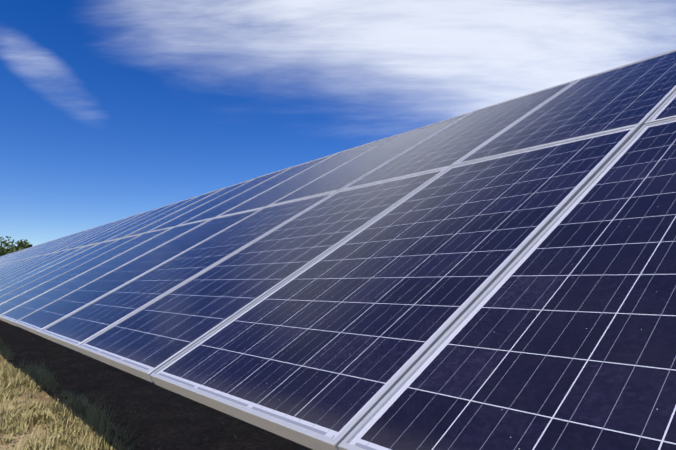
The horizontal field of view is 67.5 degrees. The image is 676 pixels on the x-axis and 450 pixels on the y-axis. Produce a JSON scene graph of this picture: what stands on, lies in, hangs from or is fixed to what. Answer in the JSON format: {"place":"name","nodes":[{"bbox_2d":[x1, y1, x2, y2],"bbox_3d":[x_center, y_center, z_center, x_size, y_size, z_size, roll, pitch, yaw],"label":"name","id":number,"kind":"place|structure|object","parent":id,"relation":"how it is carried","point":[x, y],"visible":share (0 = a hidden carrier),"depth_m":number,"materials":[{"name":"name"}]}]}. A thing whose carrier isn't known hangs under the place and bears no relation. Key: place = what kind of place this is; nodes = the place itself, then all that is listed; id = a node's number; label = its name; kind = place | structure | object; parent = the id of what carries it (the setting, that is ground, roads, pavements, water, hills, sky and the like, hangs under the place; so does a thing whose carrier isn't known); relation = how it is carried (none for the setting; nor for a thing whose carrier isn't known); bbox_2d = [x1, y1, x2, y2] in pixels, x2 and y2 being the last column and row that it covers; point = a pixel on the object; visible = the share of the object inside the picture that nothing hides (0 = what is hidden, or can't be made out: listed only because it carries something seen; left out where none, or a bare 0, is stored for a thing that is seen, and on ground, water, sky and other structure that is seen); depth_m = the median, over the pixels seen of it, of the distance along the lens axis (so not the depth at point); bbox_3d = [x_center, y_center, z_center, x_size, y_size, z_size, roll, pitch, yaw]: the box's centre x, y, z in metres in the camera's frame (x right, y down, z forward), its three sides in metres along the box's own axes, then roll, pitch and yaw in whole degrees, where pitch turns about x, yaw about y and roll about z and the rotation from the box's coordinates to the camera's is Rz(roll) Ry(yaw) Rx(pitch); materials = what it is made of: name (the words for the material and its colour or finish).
{"place":"outdoors","nodes":[
{"label":"outdoors","id":0,"kind":"place"},
{"bbox_2d":[0,320,312,449],"bbox_3d":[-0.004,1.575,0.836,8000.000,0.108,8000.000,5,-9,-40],"label":"ground","id":1,"kind":"structure","parent":0,"point":[180,423],"depth_m":6.02,"materials":[{"name":"brown soil"}]},
{"bbox_2d":[0,236,18,255],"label":"tree","id":2,"kind":"object","parent":1,"relation":"on","point":[3,250],"visible":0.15,"depth_m":134.82,"materials":[{"name":"green plant"}]},
{"bbox_2d":[5,239,32,250],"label":"tree","id":3,"kind":"object","parent":1,"relation":"on","point":[21,245],"visible":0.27,"depth_m":157.07,"materials":[{"name":"green plant"}]},
{"bbox_2d":[0,323,236,449],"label":"dry grass tufts","id":4,"kind":"object","parent":1,"relation":"on","point":[85,415],"visible":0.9,"depth_m":5.31,"materials":[{"name":"beige plant"}]},
{"bbox_2d":[0,0,675,247],"label":"sky","id":5,"kind":"structure","parent":0,"point":[111,110],"materials":[{"name":"blue"}]},
{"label":"mounting structure","id":6,"kind":"object","parent":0,"visible":0},
{"bbox_2d":[0,50,675,449],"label":"solar panel array","id":7,"kind":"object","parent":6,"relation":"on","point":[500,276],"visible":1,"depth_m":1.69,"materials":[{"name":"blue glass"}]}
]}

